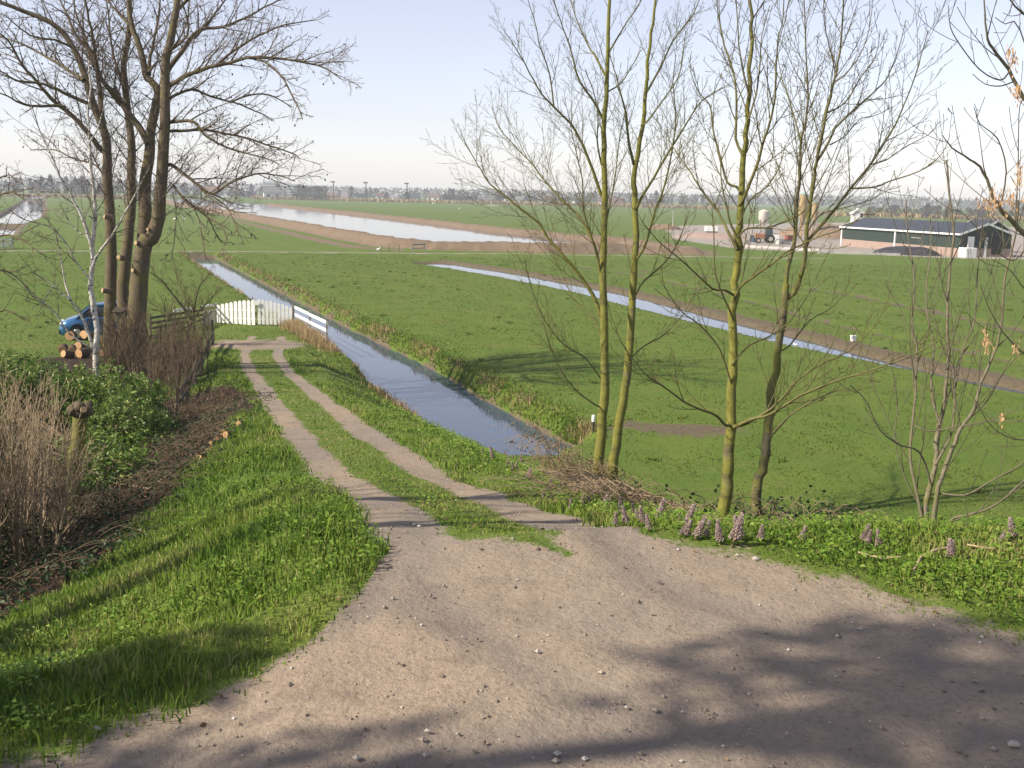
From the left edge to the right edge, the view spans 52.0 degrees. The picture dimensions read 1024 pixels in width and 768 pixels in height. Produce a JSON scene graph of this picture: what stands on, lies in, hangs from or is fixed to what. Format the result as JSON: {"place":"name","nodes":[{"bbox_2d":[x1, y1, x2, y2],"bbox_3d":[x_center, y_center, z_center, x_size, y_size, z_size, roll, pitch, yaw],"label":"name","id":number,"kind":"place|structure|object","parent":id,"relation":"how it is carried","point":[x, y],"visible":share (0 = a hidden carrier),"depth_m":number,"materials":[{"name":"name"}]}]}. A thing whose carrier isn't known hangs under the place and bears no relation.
{"place":"outdoors","nodes":[
{"label":"outdoors","id":0,"kind":"place"},
{"bbox_2d":[0,197,44,234],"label":"ditch water","id":1,"kind":"structure","parent":0,"point":[14,218],"depth_m":274.61,"materials":[{"name":"white liquid"}]},
{"bbox_2d":[0,340,257,619],"bbox_3d":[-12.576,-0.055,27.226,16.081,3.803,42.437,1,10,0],"label":"garden ground","id":2,"kind":"structure","parent":0,"point":[76,360],"depth_m":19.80,"materials":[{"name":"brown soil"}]},
{"bbox_2d":[0,349,106,576],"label":"hazel bush","id":3,"kind":"object","parent":2,"relation":"on","point":[31,464],"visible":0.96,"depth_m":13.91,"materials":[{"name":"beige plant"}]},
{"bbox_2d":[0,395,106,587],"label":"bush","id":4,"kind":"object","parent":2,"relation":"on","point":[2,548],"visible":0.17,"depth_m":14.59,"materials":[{"name":"brown plant"}]},
{"bbox_2d":[61,350,74,357],"bbox_3d":[-17.772,-1.188,42.001,0.312,0.392,0.505,6,11,24],"label":"log","id":5,"kind":"object","parent":2,"relation":"on","point":[67,354],"visible":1,"depth_m":41.86,"materials":[{"name":"brown wood"}]},
{"bbox_2d":[66,400,93,509],"bbox_3d":[-7.071,1.398,17.198,0.431,2.213,0.663,1,10,0],"label":"pollard stump","id":6,"kind":"object","parent":2,"relation":"on","point":[86,409],"visible":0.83,"depth_m":17.11,"materials":[{"name":"brown plant"}]},
{"bbox_2d":[75,348,89,357],"bbox_3d":[-17.258,-1.247,42.208,0.395,0.395,0.460,5,11,20],"label":"log","id":7,"kind":"object","parent":2,"relation":"on","point":[82,352],"visible":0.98,"depth_m":42.05,"materials":[{"name":"brown wood"}]},
{"bbox_2d":[0,347,180,495],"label":"laurel bush","id":8,"kind":"object","parent":2,"relation":"on","point":[125,408],"visible":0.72,"depth_m":24.28,"materials":[{"name":"green plant"}]},
{"bbox_2d":[0,504,186,600],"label":"bramble bush","id":9,"kind":"object","parent":2,"relation":"on","point":[11,578],"visible":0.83,"depth_m":12.77,"materials":[{"name":"brown plant"}]},
{"bbox_2d":[1,441,248,568],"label":"bramble bush","id":10,"kind":"object","parent":2,"relation":"on","point":[117,489],"visible":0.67,"depth_m":15.71,"materials":[{"name":"brown plant"}]},
{"bbox_2d":[0,377,275,619],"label":"ivy","id":11,"kind":"object","parent":2,"relation":"on","point":[68,573],"visible":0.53,"depth_m":13.94,"materials":[{"name":"green plant"}]},
{"bbox_2d":[37,407,260,507],"bbox_3d":[-6.899,1.263,21.246,3.639,1.468,6.175,1,10,0],"label":"bramble bush","id":12,"kind":"object","parent":2,"relation":"on","point":[159,443],"visible":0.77,"depth_m":21.02,"materials":[{"name":"brown plant"}]},
{"bbox_2d":[130,313,211,415],"bbox_3d":[-9.578,-0.583,29.505,2.175,3.044,3.492,-3,11,-20],"label":"thicket","id":13,"kind":"object","parent":2,"relation":"on","point":[178,369],"visible":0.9,"depth_m":28.76,"materials":[{"name":"brown plant"}]},
{"bbox_2d":[151,291,219,376],"bbox_3d":[-11.938,-1.790,37.978,2.674,3.114,3.646,1,10,0],"label":"thicket","id":14,"kind":"object","parent":2,"relation":"on","point":[182,336],"visible":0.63,"depth_m":37.83,"materials":[{"name":"brown plant"}]},
{"bbox_2d":[147,260,226,345],"bbox_3d":[-14.610,-3.470,46.561,3.684,4.125,2.672,1,10,0],"label":"fruit tree","id":15,"kind":"object","parent":2,"relation":"on","point":[201,307],"visible":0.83,"depth_m":46.41,"materials":[{"name":"brown plant"}]},
{"bbox_2d":[175,320,213,412],"bbox_3d":[-11.316,-0.700,38.080,0.184,1.841,18.966,-1,10,-13],"label":"post fence","id":16,"kind":"object","parent":2,"relation":"on","point":[184,394],"visible":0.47,"depth_m":34.88,"materials":[{"name":"brown wood"}]},
{"bbox_2d":[143,379,268,426],"bbox_3d":[-8.275,0.563,27.771,3.590,1.100,5.523,-1,10,-11],"label":"bramble bush","id":17,"kind":"object","parent":2,"relation":"on","point":[208,405],"visible":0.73,"depth_m":27.61,"materials":[{"name":"brown plant"}]},
{"bbox_2d":[116,198,582,242],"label":"canal water","id":18,"kind":"structure","parent":0,"point":[399,228],"depth_m":212.03,"materials":[{"name":"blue liquid"}]},
{"bbox_2d":[192,259,570,455],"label":"ditch water","id":19,"kind":"structure","parent":0,"point":[429,394],"depth_m":41.94,"materials":[{"name":"blue liquid"}]},
{"bbox_2d":[0,250,812,258],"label":"field path","id":20,"kind":"structure","parent":0,"point":[379,252],"depth_m":122.72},
{"bbox_2d":[166,200,718,254],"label":"canal embankment","id":21,"kind":"structure","parent":0,"point":[363,238],"depth_m":151.73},
{"bbox_2d":[0,337,1023,767],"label":"dirt road","id":22,"kind":"structure","parent":0,"point":[528,721],"depth_m":6.13,"materials":[{"name":"beige gravel"}]},
{"bbox_2d":[1007,740,1020,747],"bbox_3d":[2.552,1.828,5.336,0.066,0.036,0.035,3,10,12],"label":"stone","id":23,"kind":"object","parent":22,"relation":"on","point":[1013,743],"visible":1,"depth_m":5.33,"materials":[{"name":"white stone"}]},
{"bbox_2d":[0,187,1023,528],"bbox_3d":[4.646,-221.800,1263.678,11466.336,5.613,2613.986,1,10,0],"label":"ground","id":24,"kind":"structure","parent":0,"point":[688,431],"depth_m":56.29,"materials":[{"name":"green plant"}]},
{"bbox_2d":[0,121,61,322],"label":"bare tree","id":25,"kind":"object","parent":24,"relation":"on","point":[13,236],"visible":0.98,"depth_m":32.35,"materials":[{"name":"brown plant"}]},
{"bbox_2d":[37,175,45,193],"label":"tree","id":26,"kind":"object","parent":24,"relation":"on","point":[40,187],"visible":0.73,"depth_m":669.67,"materials":[{"name":"grey plant"}]},
{"bbox_2d":[46,174,55,193],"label":"tree","id":27,"kind":"object","parent":24,"relation":"on","point":[51,178],"visible":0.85,"depth_m":677.15,"materials":[{"name":"grey plant"}]},
{"bbox_2d":[65,331,77,340],"bbox_3d":[-18.835,-2.051,44.854,0.437,0.468,0.495,0,10,-6],"label":"log","id":28,"kind":"object","parent":24,"relation":"on","point":[68,337],"visible":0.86,"depth_m":44.64,"materials":[{"name":"brown wood"}]},
{"bbox_2d":[69,179,86,194],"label":"tree","id":29,"kind":"object","parent":24,"relation":"on","point":[77,187],"visible":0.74,"depth_m":637.03,"materials":[{"name":"grey plant"}]},
{"bbox_2d":[0,30,166,378],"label":"birch tree","id":30,"kind":"object","parent":24,"relation":"on","point":[95,318],"visible":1,"depth_m":34.43,"materials":[{"name":"white plant"}]},
{"bbox_2d":[79,330,93,340],"bbox_3d":[-18.313,-2.084,45.181,0.416,0.502,0.537,3,10,9],"label":"log","id":31,"kind":"object","parent":24,"relation":"on","point":[83,335],"visible":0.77,"depth_m":44.97,"materials":[{"name":"brown wood"}]},
{"bbox_2d":[59,301,116,340],"bbox_3d":[-18.887,-2.933,48.463,3.722,1.669,2.060,-2,11,-20],"label":"parked car","id":32,"kind":"object","parent":24,"relation":"on","point":[76,326],"visible":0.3,"depth_m":47.44,"materials":[{"name":"blue metal"}]},
{"bbox_2d":[86,293,187,384],"bbox_3d":[-12.800,-1.506,35.634,3.120,3.059,3.713,-3,11,-23],"label":"thicket","id":33,"kind":"object","parent":24,"relation":"on","point":[115,338],"visible":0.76,"depth_m":35.02,"materials":[{"name":"brown plant"}]},
{"bbox_2d":[149,304,214,334],"bbox_3d":[-16.499,-3.274,52.794,0.139,1.114,5.550,4,11,17],"label":"garden fence","id":34,"kind":"object","parent":24,"relation":"on","point":[191,308],"visible":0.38,"depth_m":52.55,"materials":[{"name":"brown wood"}]},
{"bbox_2d":[0,0,364,377],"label":"alder tree","id":35,"kind":"object","parent":24,"relation":"on","point":[148,239],"visible":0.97,"depth_m":36.64,"materials":[{"name":"brown plant"}]},
{"bbox_2d":[111,307,125,321],"bbox_3d":[-13.515,-2.382,36.155,0.400,0.476,0.412,1,10,0],"label":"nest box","id":36,"kind":"object","parent":35,"relation":"attached to","point":[118,311],"visible":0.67,"depth_m":36.10,"materials":[{"name":"brown wood"}]},
{"bbox_2d":[205,186,221,198],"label":"house","id":37,"kind":"structure","parent":24,"relation":"on","point":[210,188],"depth_m":765.35,"materials":[{"name":"pink brick"}]},
{"bbox_2d":[215,299,294,324],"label":"picket gate","id":38,"kind":"structure","parent":24,"relation":"on","point":[236,317],"depth_m":54.59,"materials":[{"name":"white paint"}]},
{"bbox_2d":[262,186,281,198],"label":"house","id":39,"kind":"structure","parent":24,"relation":"on","point":[267,192],"depth_m":784.23,"materials":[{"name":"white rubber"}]},
{"bbox_2d":[263,180,281,186],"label":"apartment block","id":40,"kind":"structure","parent":24,"relation":"on","point":[270,183],"depth_m":1224.06,"materials":[{"name":"stone"}]},
{"bbox_2d":[276,183,298,196],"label":"apartment block","id":41,"kind":"structure","parent":24,"relation":"on","point":[288,191],"depth_m":1224.97,"materials":[{"name":"stone"}]},
{"bbox_2d":[292,185,305,197],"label":"tree","id":42,"kind":"object","parent":24,"relation":"on","point":[300,188],"visible":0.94,"depth_m":776.88,"materials":[{"name":"grey plant"}]},
{"bbox_2d":[277,314,342,354],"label":"dry reeds","id":43,"kind":"object","parent":24,"relation":"on","point":[297,326],"visible":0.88,"depth_m":49.48,"materials":[{"name":"plant"}]},
{"bbox_2d":[295,306,327,337],"bbox_3d":[-9.893,-2.857,51.463,0.113,1.500,6.837,-3,11,-24],"label":"rail fence","id":44,"kind":"object","parent":24,"relation":"on","point":[315,317],"visible":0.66,"depth_m":50.76,"materials":[{"name":"white paint"}]},
{"bbox_2d":[340,185,353,196],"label":"apartment block","id":45,"kind":"structure","parent":24,"relation":"on","point":[345,188],"depth_m":1224.93,"materials":[{"name":"stone"}]},
{"bbox_2d":[177,250,596,444],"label":"dry stalks","id":46,"kind":"object","parent":24,"relation":"on","point":[400,404],"visible":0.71,"depth_m":43.54,"materials":[{"name":"plant"}]},
{"bbox_2d":[174,253,652,444],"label":"ditch grass","id":47,"kind":"structure","parent":24,"relation":"on","point":[547,405],"depth_m":43.09,"materials":[{"name":"green plant"}]},
{"bbox_2d":[426,193,439,199],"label":"house","id":48,"kind":"structure","parent":24,"relation":"on","point":[433,196],"depth_m":913.02,"materials":[{"name":"white tile"}]},
{"bbox_2d":[477,196,494,201],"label":"house","id":49,"kind":"structure","parent":24,"relation":"on","point":[484,198],"depth_m":775.08,"materials":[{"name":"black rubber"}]},
{"bbox_2d":[0,175,1022,210],"bbox_3d":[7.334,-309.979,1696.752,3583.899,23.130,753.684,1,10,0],"label":"treeline","id":50,"kind":"object","parent":24,"relation":"on","point":[483,193],"visible":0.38,"depth_m":1500.41,"materials":[{"name":"plant"}]},
{"bbox_2d":[1,192,1023,220],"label":"reeds","id":51,"kind":"object","parent":24,"relation":"on","point":[835,213],"visible":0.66,"depth_m":753.89,"materials":[{"name":"plant"}]},
{"bbox_2d":[8,401,1023,767],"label":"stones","id":52,"kind":"object","parent":24,"relation":"on","point":[480,623],"visible":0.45,"depth_m":7.61,"materials":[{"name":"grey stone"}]},
{"bbox_2d":[667,223,1023,258],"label":"farm yard","id":53,"kind":"structure","parent":24,"relation":"on","point":[821,243],"depth_m":181.30,"materials":[{"name":"beige concrete"}]},
{"bbox_2d":[648,224,681,229],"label":"sand heap","id":54,"kind":"object","parent":53,"relation":"on","point":[665,227],"visible":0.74,"depth_m":235.95,"materials":[{"name":"sand"}]},
{"bbox_2d":[674,232,747,238],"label":"manure heap","id":55,"kind":"object","parent":53,"relation":"on","point":[704,235],"visible":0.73,"depth_m":189.27,"materials":[{"name":"pink soil"}]},
{"bbox_2d":[705,226,717,232],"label":"farm trailer","id":56,"kind":"object","parent":53,"relation":"on","point":[709,229],"visible":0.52,"depth_m":207.25,"materials":[{"name":"white paint"}]},
{"bbox_2d":[758,209,769,232],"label":"feed silo","id":57,"kind":"object","parent":53,"relation":"on","point":[764,214],"visible":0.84,"depth_m":186.87,"materials":[{"name":"beige metal"}]},
{"bbox_2d":[754,227,774,242],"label":"tractor","id":58,"kind":"object","parent":53,"relation":"on","point":[768,235],"visible":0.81,"depth_m":173.90,"materials":[{"name":"orange paint"}]},
{"bbox_2d":[776,239,790,244],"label":"trough","id":59,"kind":"object","parent":53,"relation":"on","point":[779,242],"visible":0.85,"depth_m":169.81,"materials":[{"name":"concrete"}]},
{"bbox_2d":[798,193,808,239],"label":"feed silo","id":60,"kind":"object","parent":53,"relation":"on","point":[804,205],"visible":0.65,"depth_m":192.60,"materials":[{"name":"beige metal"}]},
{"bbox_2d":[778,223,840,238],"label":"silage clamp","id":61,"kind":"object","parent":53,"relation":"on","point":[835,235],"visible":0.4,"depth_m":203.85,"materials":[{"name":"concrete"}]},
{"bbox_2d":[811,201,818,231],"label":"feed silo","id":62,"kind":"object","parent":53,"relation":"on","point":[815,216],"visible":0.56,"depth_m":202.79,"materials":[{"name":"beige metal"}]},
{"bbox_2d":[849,208,864,221],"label":"white hut","id":63,"kind":"object","parent":53,"relation":"on","point":[854,215],"visible":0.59,"depth_m":209.72,"materials":[{"name":"paint"}]},
{"bbox_2d":[817,251,899,255],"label":"yard wall","id":64,"kind":"structure","parent":53,"relation":"on","point":[864,253],"depth_m":142.71,"materials":[{"name":"concrete"}]},
{"bbox_2d":[872,246,939,255],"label":"silage heap","id":65,"kind":"object","parent":53,"relation":"on","point":[901,250],"visible":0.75,"depth_m":144.07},
{"bbox_2d":[839,218,1014,256],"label":"long barn","id":66,"kind":"structure","parent":53,"relation":"on","point":[876,233],"depth_m":151.75,"materials":[{"name":"metal"}]},
{"bbox_2d":[967,237,974,247],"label":"door","id":67,"kind":"structure","parent":66,"relation":"in","point":[971,239],"depth_m":143.11,"materials":[{"name":"white paint"}]},
{"bbox_2d":[991,235,1002,254],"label":"doorway","id":68,"kind":"structure","parent":66,"relation":"in","point":[996,240],"depth_m":144.21,"materials":[{"name":"black rubber"}]},
{"bbox_2d":[968,219,1010,231],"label":"barn","id":69,"kind":"structure","parent":53,"relation":"on","point":[996,223],"depth_m":157.15,"materials":[{"name":"grey metal"}]},
{"bbox_2d":[922,203,931,216],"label":"tree","id":70,"kind":"object","parent":24,"relation":"on","point":[927,211],"visible":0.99,"depth_m":496.76,"materials":[{"name":"grey plant"}]},
{"bbox_2d":[0,342,1023,767],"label":"dike slope","id":71,"kind":"structure","parent":0,"point":[946,606],"depth_m":8.24,"materials":[{"name":"green plant"}]},
{"bbox_2d":[0,380,1023,732],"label":"herb leaves","id":72,"kind":"object","parent":71,"relation":"on","point":[818,520],"visible":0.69,"depth_m":8.49,"materials":[{"name":"green plant"}]},
{"bbox_2d":[482,418,667,498],"bbox_3d":[1.410,1.854,21.763,4.176,2.461,4.372,1,10,0],"label":"bramble bush","id":73,"kind":"object","parent":71,"relation":"on","point":[580,464],"visible":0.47,"depth_m":21.45,"materials":[{"name":"brown plant"}]},
{"bbox_2d":[421,0,746,483],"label":"bare tree","id":74,"kind":"object","parent":71,"relation":"on","point":[603,405],"visible":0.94,"depth_m":21.38,"materials":[{"name":"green plant"}]},
{"bbox_2d":[530,456,672,500],"bbox_3d":[2.051,2.137,16.917,3.905,2.225,4.594,5,11,20],"label":"bramble bush","id":75,"kind":"object","parent":71,"relation":"on","point":[568,469],"visible":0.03,"depth_m":16.58,"materials":[{"name":"brown plant"}]},
{"bbox_2d":[619,506,632,525],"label":"butterbur","id":76,"kind":"object","parent":71,"relation":"on","point":[625,515],"visible":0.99,"depth_m":8.81,"materials":[{"name":"pink plant"}]},
{"bbox_2d":[457,462,825,524],"bbox_3d":[1.756,1.657,12.915,4.764,1.995,4.826,1,10,0],"label":"brushwood pile","id":77,"kind":"object","parent":71,"relation":"on","point":[593,486],"visible":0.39,"depth_m":12.01,"materials":[{"name":"wood"}]},
{"bbox_2d":[638,506,644,525],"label":"butterbur","id":78,"kind":"object","parent":71,"relation":"on","point":[641,511],"visible":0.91,"depth_m":8.85,"materials":[{"name":"pink plant"}]},
{"bbox_2d":[645,514,652,531],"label":"butterbur","id":79,"kind":"object","parent":71,"relation":"on","point":[648,524],"visible":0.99,"depth_m":8.65,"materials":[{"name":"pink plant"}]},
{"bbox_2d":[652,498,665,519],"bbox_3d":[1.422,1.248,10.175,0.106,0.296,0.189,10,13,39],"label":"butterbur","id":80,"kind":"object","parent":71,"relation":"on","point":[661,505],"visible":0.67,"depth_m":10.16,"materials":[{"name":"pink plant"}]},
{"bbox_2d":[677,520,691,536],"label":"butterbur","id":81,"kind":"object","parent":71,"relation":"on","point":[687,531],"visible":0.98,"depth_m":8.48,"materials":[{"name":"pink plant"}]},
{"bbox_2d":[682,504,695,523],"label":"butterbur","id":82,"kind":"object","parent":71,"relation":"on","point":[690,511],"visible":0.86,"depth_m":8.78,"materials":[{"name":"pink plant"}]},
{"bbox_2d":[688,516,706,539],"bbox_3d":[1.503,1.175,8.413,0.152,0.274,0.097,15,23,-12],"label":"butterbur","id":83,"kind":"object","parent":71,"relation":"on","point":[698,533],"visible":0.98,"depth_m":8.40,"materials":[{"name":"pink plant"}]},
{"bbox_2d":[702,520,710,538],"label":"butterbur","id":84,"kind":"object","parent":71,"relation":"on","point":[706,531],"visible":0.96,"depth_m":8.46,"materials":[{"name":"pink plant"}]},
{"bbox_2d":[710,519,725,545],"bbox_3d":[1.644,1.191,8.313,0.160,0.255,0.087,2,10,4],"label":"butterbur","id":85,"kind":"object","parent":71,"relation":"on","point":[718,531],"visible":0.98,"depth_m":8.30,"materials":[{"name":"pink plant"}]},
{"bbox_2d":[724,512,744,545],"bbox_3d":[1.767,1.163,8.298,0.197,0.341,0.126,9,13,-25],"label":"butterbur","id":86,"kind":"object","parent":71,"relation":"on","point":[735,537],"visible":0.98,"depth_m":8.27,"materials":[{"name":"pink plant"}]},
{"bbox_2d":[733,515,749,540],"bbox_3d":[1.847,1.179,8.447,0.154,0.256,0.090,3,10,12],"label":"butterbur","id":87,"kind":"object","parent":71,"relation":"on","point":[735,517],"visible":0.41,"depth_m":8.44,"materials":[{"name":"pink plant"}]},
{"bbox_2d":[627,481,888,524],"bbox_3d":[3.241,1.891,13.971,3.575,1.834,3.482,-4,11,-25],"label":"bramble bush","id":88,"kind":"object","parent":71,"relation":"on","point":[786,512],"visible":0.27,"depth_m":13.26,"materials":[{"name":"brown plant"}]},
{"bbox_2d":[753,524,768,541],"bbox_3d":[1.997,1.210,8.433,0.134,0.191,0.074,3,10,12],"label":"butterbur","id":89,"kind":"object","parent":71,"relation":"on","point":[763,538],"visible":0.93,"depth_m":8.42,"materials":[{"name":"pink plant"}]},
{"bbox_2d":[603,0,956,518],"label":"bare tree","id":90,"kind":"object","parent":71,"relation":"on","point":[727,486],"visible":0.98,"depth_m":12.14,"materials":[{"name":"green plant"}]},
{"bbox_2d":[738,0,959,522],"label":"bare tree","id":91,"kind":"object","parent":71,"relation":"on","point":[765,445],"visible":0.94,"depth_m":13.35,"materials":[{"name":"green plant"}]},
{"bbox_2d":[856,524,869,542],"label":"butterbur","id":92,"kind":"object","parent":71,"relation":"on","point":[862,536],"visible":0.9,"depth_m":8.58,"materials":[{"name":"pink plant"}]},
{"bbox_2d":[863,529,874,543],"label":"butterbur","id":93,"kind":"object","parent":71,"relation":"on","point":[868,538],"visible":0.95,"depth_m":8.49,"materials":[{"name":"pink plant"}]},
{"bbox_2d":[875,529,881,547],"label":"butterbur","id":94,"kind":"object","parent":71,"relation":"on","point":[876,539],"visible":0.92,"depth_m":8.46,"materials":[{"name":"pink plant"}]},
{"bbox_2d":[823,113,1023,523],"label":"ash sapling","id":95,"kind":"object","parent":71,"relation":"on","point":[924,508],"visible":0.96,"depth_m":10.95,"materials":[{"name":"brown plant"}]},
{"bbox_2d":[912,547,952,571],"bbox_3d":[3.224,1.336,8.111,0.101,0.033,0.803,10,14,41],"label":"fallen stick","id":96,"kind":"object","parent":71,"relation":"on","point":[920,557],"visible":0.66,"depth_m":8.12,"materials":[{"name":"beige wood"}]},
{"bbox_2d":[944,538,957,560],"bbox_3d":[3.442,1.312,8.241,0.150,0.224,0.096,-1,7,29],"label":"butterbur","id":97,"kind":"object","parent":71,"relation":"on","point":[951,551],"visible":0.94,"depth_m":8.22,"materials":[{"name":"pink plant"}]},
{"bbox_2d":[903,0,1023,446],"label":"ash tree","id":98,"kind":"object","parent":71,"relation":"on","point":[1008,217],"visible":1,"depth_m":9.34,"materials":[{"name":"brown plant"}]},
{"bbox_2d":[1007,516,1019,539],"bbox_3d":[4.159,1.216,8.746,0.148,0.251,0.095,-11,9,3],"label":"butterbur","id":99,"kind":"object","parent":71,"relation":"on","point":[1010,522],"visible":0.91,"depth_m":8.72,"materials":[{"name":"pink plant"}]},
{"bbox_2d":[0,0,1023,207],"label":"sky","id":100,"kind":"structure","parent":0,"point":[420,64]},
{"bbox_2d":[430,264,1023,393],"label":"ditch water","id":101,"kind":"structure","parent":0,"point":[655,308],"depth_m":67.82,"materials":[{"name":"blue liquid"}]},
{"bbox_2d":[743,245,820,250],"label":"yard wall","id":102,"kind":"structure","parent":0,"point":[773,247],"depth_m":153.67,"materials":[{"name":"concrete"}]},
{"bbox_2d":[958,247,976,256],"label":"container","id":103,"kind":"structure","parent":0,"point":[962,252],"depth_m":141.11,"materials":[{"name":"white paint"}]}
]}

